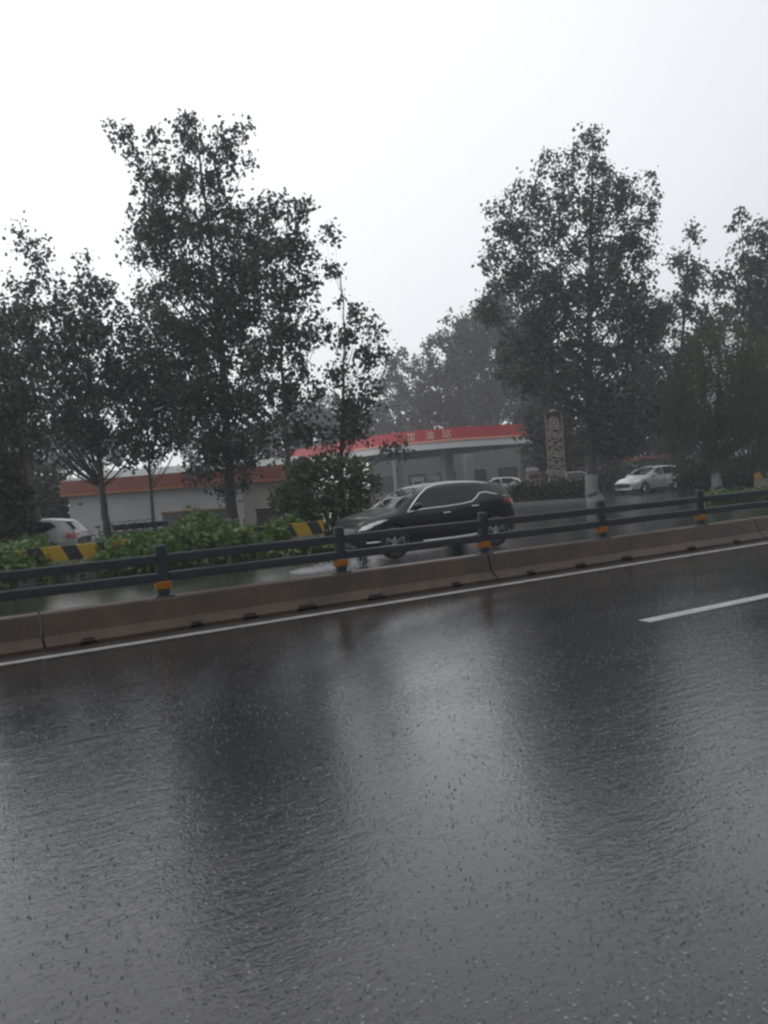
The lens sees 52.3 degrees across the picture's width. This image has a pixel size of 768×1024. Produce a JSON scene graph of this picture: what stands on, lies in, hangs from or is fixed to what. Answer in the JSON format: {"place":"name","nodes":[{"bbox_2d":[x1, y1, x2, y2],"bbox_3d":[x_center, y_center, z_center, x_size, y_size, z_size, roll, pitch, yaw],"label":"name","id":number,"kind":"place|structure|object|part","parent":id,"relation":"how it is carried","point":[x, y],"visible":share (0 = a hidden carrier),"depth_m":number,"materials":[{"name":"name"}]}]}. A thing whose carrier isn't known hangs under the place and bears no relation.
{"place":"outdoors","nodes":[
{"label":"outdoors","id":0,"kind":"place"},
{"bbox_2d":[59,456,323,537],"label":"building","id":1,"kind":"structure","parent":0,"point":[127,495],"depth_m":39.31,"materials":[{"name":"grey paint"}]},
{"bbox_2d":[68,487,384,513],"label":"ground","id":2,"kind":"structure","parent":0,"point":[376,498],"depth_m":89.12,"materials":[{"name":"grey"}]},
{"bbox_2d":[1,424,65,473],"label":"tree","id":3,"kind":"object","parent":2,"relation":"on","point":[49,453],"visible":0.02,"depth_m":116.91,"materials":[{"name":"green plant"}]},
{"bbox_2d":[35,432,129,478],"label":"tree","id":4,"kind":"object","parent":2,"relation":"on","point":[108,456],"visible":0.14,"depth_m":116.73,"materials":[{"name":"green plant"}]},
{"bbox_2d":[171,424,284,464],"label":"tree","id":5,"kind":"object","parent":2,"relation":"on","point":[271,449],"visible":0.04,"depth_m":116.77,"materials":[{"name":"green plant"}]},
{"bbox_2d":[263,392,379,471],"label":"tree","id":6,"kind":"object","parent":2,"relation":"on","point":[327,412],"visible":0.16,"depth_m":126.22,"materials":[{"name":"green plant"}]},
{"bbox_2d":[359,346,434,436],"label":"tree","id":7,"kind":"object","parent":2,"relation":"on","point":[385,424],"visible":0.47,"depth_m":120.78,"materials":[{"name":"green plant"}]},
{"bbox_2d":[284,424,545,493],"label":"petrol station canopy","id":8,"kind":"object","parent":2,"relation":"on","point":[445,444],"visible":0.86,"depth_m":61.13,"materials":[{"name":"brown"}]},
{"bbox_2d":[399,307,507,430],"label":"tree","id":9,"kind":"object","parent":2,"relation":"on","point":[431,402],"visible":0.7,"depth_m":106.70,"materials":[{"name":"green plant"}]},
{"bbox_2d":[368,442,573,497],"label":"station shop","id":10,"kind":"structure","parent":2,"relation":"on","point":[488,464],"depth_m":88.16,"materials":[{"name":"grey concrete"}]},
{"bbox_2d":[379,475,393,492],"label":"window","id":11,"kind":"structure","parent":10,"relation":"in","point":[388,479],"depth_m":91.16,"materials":[{"name":"grey glass"}]},
{"bbox_2d":[407,472,426,485],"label":"window","id":12,"kind":"structure","parent":10,"relation":"in","point":[423,474],"depth_m":90.01,"materials":[{"name":"grey glass"}]},
{"bbox_2d":[436,470,456,480],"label":"window","id":13,"kind":"structure","parent":10,"relation":"in","point":[455,471],"depth_m":88.88,"materials":[{"name":"grey glass"}]},
{"bbox_2d":[474,468,487,480],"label":"window","id":14,"kind":"structure","parent":10,"relation":"in","point":[480,474],"depth_m":87.29,"materials":[{"name":"grey glass"}]},
{"bbox_2d":[497,465,518,477],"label":"window","id":15,"kind":"structure","parent":10,"relation":"in","point":[503,471],"depth_m":86.20,"materials":[{"name":"grey glass"}]},
{"bbox_2d":[449,282,557,426],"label":"tree","id":16,"kind":"object","parent":2,"relation":"on","point":[481,340],"visible":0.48,"depth_m":98.58,"materials":[{"name":"green plant"}]},
{"bbox_2d":[0,542,767,1023],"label":"road","id":17,"kind":"structure","parent":0,"point":[76,694],"depth_m":4.15,"materials":[{"name":"grey asphalt"}]},
{"bbox_2d":[0,723,158,756],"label":"road seam","id":18,"kind":"object","parent":17,"relation":"on","point":[79,739],"visible":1,"depth_m":5.81,"materials":[{"name":"grey asphalt"}]},
{"bbox_2d":[0,540,767,661],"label":"gutter","id":19,"kind":"object","parent":17,"relation":"on","point":[201,628],"depth_m":11.17,"materials":[{"name":"grey concrete"}]},
{"bbox_2d":[40,554,496,651],"bbox_3d":[-1.305,1.192,11.372,6.770,0.442,0.710,-5,3,-29],"label":"concrete barrier","id":20,"kind":"object","parent":19,"relation":"on","point":[66,628],"visible":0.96,"depth_m":10.85,"materials":[{"name":"brown"}]},
{"bbox_2d":[0,542,767,665],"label":"edge line","id":21,"kind":"object","parent":17,"relation":"on","point":[174,636],"depth_m":10.89,"materials":[{"name":"paint"}]},
{"bbox_2d":[0,551,767,1023],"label":"rain splashes","id":22,"kind":"object","parent":17,"relation":"on","point":[446,843],"visible":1,"depth_m":3.68,"materials":[{"name":"grey liquid"}]},
{"bbox_2d":[639,593,767,621],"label":"lane marking","id":23,"kind":"object","parent":17,"relation":"on","point":[699,609],"visible":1,"depth_m":9.12,"materials":[{"name":"paint"}]},
{"bbox_2d":[0,484,767,649],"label":"side road","id":24,"kind":"structure","parent":0,"point":[612,496],"depth_m":18.96,"materials":[{"name":"grey asphalt"}]},
{"bbox_2d":[0,612,43,658],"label":"concrete barrier","id":25,"kind":"object","parent":24,"relation":"on","point":[20,634],"visible":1,"depth_m":9.46,"materials":[{"name":"brown"}]},
{"bbox_2d":[0,489,767,601],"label":"guard railing","id":26,"kind":"object","parent":25,"relation":"on","point":[162,577],"visible":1,"depth_m":11.67,"materials":[{"name":"black metal"}]},
{"bbox_2d":[0,307,69,521],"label":"tree","id":27,"kind":"object","parent":24,"relation":"on","point":[16,418],"visible":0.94,"depth_m":23.88,"materials":[{"name":"green plant"}]},
{"bbox_2d":[1,444,72,519],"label":"bush","id":28,"kind":"object","parent":24,"relation":"on","point":[52,504],"visible":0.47,"depth_m":40.58,"materials":[{"name":"green plant"}]},
{"bbox_2d":[1,518,91,545],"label":"parked car","id":29,"kind":"object","parent":24,"relation":"on","point":[70,531],"visible":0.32,"depth_m":23.81,"materials":[{"name":"grey paint"}]},
{"bbox_3d":[-10.476,0.473,23.783,0.957,0.382,0.226,-4,2,-4],"label":"side window","id":30,"kind":"part","parent":29,"relation":"part of","materials":[{"name":"black glass"}]},
{"bbox_3d":[-9.670,0.390,24.502,0.234,0.292,1.138,-4,2,-4],"label":"rear window","id":31,"kind":"part","parent":29,"relation":"part of","materials":[{"name":"grey glass"}]},
{"bbox_2d":[0,210,159,536],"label":"tree","id":32,"kind":"object","parent":24,"relation":"on","point":[93,430],"visible":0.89,"depth_m":27.68,"materials":[{"name":"green plant"}]},
{"bbox_2d":[91,522,125,542],"bbox_3d":[-9.848,0.897,27.531,0.597,1.046,1.758,-2,3,38],"label":"bicycle","id":33,"kind":"object","parent":24,"relation":"on","point":[116,527],"visible":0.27,"depth_m":27.77,"materials":[{"name":"metal"}]},
{"bbox_2d":[96,521,138,541],"bbox_3d":[-9.346,0.860,27.530,0.596,1.046,1.758,-3,3,33],"label":"bicycle","id":34,"kind":"object","parent":24,"relation":"on","point":[129,526],"visible":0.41,"depth_m":27.79,"materials":[{"name":"black metal"}]},
{"bbox_2d":[104,520,149,539],"bbox_3d":[-9.090,0.834,27.731,0.597,1.046,1.758,-2,3,40],"label":"bicycle","id":35,"kind":"object","parent":24,"relation":"on","point":[145,524],"visible":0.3,"depth_m":28.01,"materials":[{"name":"black metal"}]},
{"bbox_2d":[121,519,158,534],"bbox_3d":[-8.800,0.805,27.931,0.597,1.046,1.758,-2,3,39],"label":"bicycle","id":36,"kind":"object","parent":24,"relation":"on","point":[154,524],"visible":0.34,"depth_m":28.25,"materials":[{"name":"black metal"}]},
{"bbox_2d":[124,518,167,533],"bbox_3d":[-8.533,0.777,28.132,0.596,1.046,1.758,-2,3,42],"label":"bicycle","id":37,"kind":"object","parent":24,"relation":"on","point":[163,523],"visible":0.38,"depth_m":28.42,"materials":[{"name":"black metal"}]},
{"bbox_2d":[120,275,197,530],"bbox_3d":[-8.610,-3.922,29.962,3.145,10.426,2.708,-5,3,-29],"label":"tree","id":38,"kind":"object","parent":24,"relation":"on","point":[159,427],"visible":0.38,"depth_m":29.78,"materials":[{"name":"green plant"}]},
{"bbox_2d":[2,545,328,587],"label":"kerb","id":39,"kind":"structure","parent":24,"relation":"on","point":[87,575],"depth_m":18.42,"materials":[{"name":"concrete"}]},
{"bbox_2d":[161,507,226,527],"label":"garden wall","id":40,"kind":"structure","parent":24,"relation":"on","point":[169,516],"depth_m":31.76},
{"bbox_2d":[100,108,289,527],"bbox_3d":[-6.238,-6.674,28.049,5.814,15.776,4.586,-5,3,-29],"label":"tree","id":41,"kind":"object","parent":24,"relation":"on","point":[196,346],"visible":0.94,"depth_m":27.48,"materials":[{"name":"green plant"}]},
{"bbox_2d":[255,507,275,524],"bbox_3d":[-4.646,0.364,31.047,0.800,1.070,0.480,-4,2,8],"label":"utility cabinet","id":42,"kind":"object","parent":24,"relation":"on","point":[263,515],"visible":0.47,"depth_m":30.85,"materials":[{"name":"metal"}]},
{"bbox_2d":[233,187,332,517],"bbox_3d":[-3.357,-4.882,26.078,3.425,11.895,2.694,-5,3,-29],"label":"tree","id":43,"kind":"object","parent":24,"relation":"on","point":[288,394],"visible":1,"depth_m":25.79,"materials":[{"name":"green plant"}]},
{"bbox_2d":[267,448,386,535],"bbox_3d":[-1.795,-0.571,24.991,3.633,3.007,2.295,-5,3,-29],"label":"bush","id":44,"kind":"object","parent":24,"relation":"on","point":[333,490],"visible":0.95,"depth_m":24.76,"materials":[{"name":"green plant"}]},
{"bbox_2d":[286,557,370,574],"bbox_3d":[-1.214,1.073,16.454,1.784,0.292,1.434,-5,3,-29],"label":"water spray","id":45,"kind":"object","parent":24,"relation":"on","point":[312,570],"visible":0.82,"depth_m":16.25,"materials":[{"name":"grey liquid"}]},
{"bbox_2d":[306,217,415,506],"bbox_3d":[-0.989,-4.659,26.999,3.664,10.982,2.337,-5,3,-29],"label":"tree","id":46,"kind":"object","parent":24,"relation":"on","point":[350,411],"visible":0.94,"depth_m":26.88,"materials":[{"name":"green plant"}]},
{"bbox_2d":[411,476,425,484],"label":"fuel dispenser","id":47,"kind":"object","parent":24,"relation":"on","point":[417,480],"visible":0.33,"depth_m":65.73,"materials":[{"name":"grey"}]},
{"bbox_2d":[334,480,515,558],"bbox_3d":[0.977,0.114,19.068,4.360,1.665,2.256,-5,3,-29],"label":"suv","id":48,"kind":"object","parent":24,"relation":"on","point":[434,503],"visible":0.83,"depth_m":18.34,"materials":[{"name":"black paint"}]},
{"bbox_3d":[1.043,-0.341,18.233,1.132,0.519,0.249,-5,3,-29],"label":"side window","id":49,"kind":"part","parent":48,"relation":"part of","materials":[{"name":"black glass"}]},
{"bbox_3d":[2.037,-0.469,18.782,1.035,0.483,0.253,-5,3,-29],"label":"side window","id":50,"kind":"part","parent":48,"relation":"part of","materials":[{"name":"black glass"}]},
{"bbox_2d":[426,475,440,482],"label":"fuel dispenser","id":51,"kind":"object","parent":24,"relation":"on","point":[433,478],"visible":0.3,"depth_m":65.72,"materials":[{"name":"grey"}]},
{"bbox_2d":[484,477,521,494],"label":"parked car","id":52,"kind":"object","parent":24,"relation":"on","point":[502,480],"visible":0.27,"depth_m":55.85,"materials":[{"name":"grey paint"}]},
{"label":"side window","id":53,"kind":"part","parent":52,"relation":"part of","materials":[{"name":"grey glass"}]},
{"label":"side window","id":54,"kind":"part","parent":52,"relation":"part of","materials":[{"name":"grey glass"}]},
{"bbox_2d":[513,498,585,505],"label":"kerb","id":55,"kind":"structure","parent":24,"relation":"on","point":[550,501],"depth_m":40.61,"materials":[{"name":"concrete"}]},
{"bbox_2d":[508,364,599,478],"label":"tree","id":56,"kind":"object","parent":24,"relation":"on","point":[536,435],"visible":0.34,"depth_m":51.56,"materials":[{"name":"green plant"}]},
{"bbox_2d":[505,476,602,502],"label":"hedge","id":57,"kind":"object","parent":24,"relation":"on","point":[552,489],"visible":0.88,"depth_m":42.22,"materials":[{"name":"green plant"}]},
{"bbox_2d":[544,409,565,480],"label":"ornate column","id":58,"kind":"structure","parent":24,"relation":"on","point":[555,444],"depth_m":45.50,"materials":[{"name":"beige stone"}]},
{"bbox_2d":[541,471,585,480],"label":"parked car","id":59,"kind":"object","parent":24,"relation":"on","point":[575,474],"visible":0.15,"depth_m":49.85,"materials":[{"name":"silver metal"}]},
{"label":"side window","id":60,"kind":"part","parent":59,"relation":"part of","materials":[{"name":"glass"}]},
{"bbox_2d":[469,122,680,500],"bbox_3d":[9.751,-10.196,39.950,10.724,19.779,5.635,-4,2,-3],"label":"tree","id":61,"kind":"object","parent":24,"relation":"on","point":[547,315],"visible":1,"depth_m":39.42,"materials":[{"name":"green plant"}]},
{"bbox_2d":[487,518,765,580],"bbox_3d":[4.640,0.630,14.625,6.770,0.442,0.710,-5,3,-29],"label":"concrete barrier","id":62,"kind":"object","parent":24,"relation":"on","point":[534,560],"visible":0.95,"depth_m":14.18,"materials":[{"name":"beige concrete"}]},
{"bbox_2d":[614,465,678,493],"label":"parked car","id":63,"kind":"object","parent":24,"relation":"on","point":[640,479],"visible":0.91,"depth_m":46.05,"materials":[{"name":"grey paint"}]},
{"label":"side window","id":64,"kind":"part","parent":63,"relation":"part of","materials":[{"name":"grey glass"}]},
{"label":"side window","id":65,"kind":"part","parent":63,"relation":"part of","materials":[{"name":"black glass"}]},
{"bbox_2d":[569,372,735,470],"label":"tree","id":66,"kind":"object","parent":24,"relation":"on","point":[658,449],"visible":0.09,"depth_m":68.75,"materials":[{"name":"green plant"}]},
{"bbox_2d":[621,453,684,466],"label":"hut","id":67,"kind":"object","parent":24,"relation":"on","point":[653,458],"visible":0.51,"depth_m":63.99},
{"bbox_2d":[597,216,731,486],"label":"tree","id":68,"kind":"object","parent":24,"relation":"on","point":[659,359],"visible":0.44,"depth_m":51.47,"materials":[{"name":"green plant"}]},
{"bbox_2d":[579,455,752,487],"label":"hedge","id":69,"kind":"object","parent":24,"relation":"on","point":[608,476],"visible":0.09,"depth_m":62.33,"materials":[{"name":"green plant"}]},
{"bbox_2d":[654,309,767,491],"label":"willow","id":70,"kind":"object","parent":24,"relation":"on","point":[727,402],"visible":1,"depth_m":36.55,"materials":[{"name":"green plant"}]},
{"bbox_2d":[669,457,767,490],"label":"hedge","id":71,"kind":"object","parent":24,"relation":"on","point":[697,482],"visible":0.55,"depth_m":44.72,"materials":[{"name":"green plant"}]},
{"bbox_2d":[694,486,767,503],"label":"hedge","id":72,"kind":"object","parent":24,"relation":"on","point":[722,491],"visible":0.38,"depth_m":30.31,"materials":[{"name":"green plant"}]},
{"bbox_2d":[703,206,767,458],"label":"tree","id":73,"kind":"object","parent":24,"relation":"on","point":[754,292],"visible":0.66,"depth_m":47.47,"materials":[{"name":"green plant"}]},
{"bbox_2d":[727,336,767,471],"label":"tree","id":74,"kind":"object","parent":24,"relation":"on","point":[766,358],"visible":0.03,"depth_m":43.88,"materials":[{"name":"green plant"}]},
{"bbox_2d":[752,515,767,539],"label":"concrete barrier","id":75,"kind":"object","parent":24,"relation":"on","point":[761,524],"visible":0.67,"depth_m":16.18,"materials":[{"name":"beige concrete"}]},
{"bbox_2d":[753,472,767,486],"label":"striped wall","id":76,"kind":"structure","parent":24,"relation":"on","point":[761,479],"depth_m":42.76,"materials":[{"name":"concrete"}]},
{"bbox_2d":[0,0,767,505],"label":"sky","id":77,"kind":"structure","parent":0,"point":[399,119],"materials":[{"name":"white"}]},
{"bbox_2d":[526,468,540,482],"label":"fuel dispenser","id":78,"kind":"object","parent":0,"point":[533,474],"visible":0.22,"depth_m":53.74,"materials":[{"name":"metal"}]},
{"label":"verge","id":79,"kind":"structure","parent":0,"visible":0},
{"bbox_2d":[0,447,38,544],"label":"bush","id":80,"kind":"object","parent":79,"relation":"on","point":[13,488],"visible":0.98,"depth_m":22.66,"materials":[{"name":"green plant"}]},
{"bbox_2d":[0,533,93,588],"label":"hedge","id":81,"kind":"object","parent":79,"relation":"on","point":[11,548],"visible":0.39,"depth_m":18.24,"materials":[{"name":"green plant"}]},
{"bbox_2d":[0,521,323,566],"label":"striped wall","id":82,"kind":"structure","parent":79,"relation":"on","point":[68,554],"depth_m":19.05,"materials":[{"name":"yellow paint"}]},
{"bbox_2d":[83,505,333,576],"bbox_3d":[-4.746,0.599,21.236,6.905,1.676,3.959,-5,3,-29],"label":"hedge","id":83,"kind":"object","parent":79,"relation":"on","point":[196,530],"visible":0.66,"depth_m":20.04,"materials":[{"name":"green plant"}]}
]}

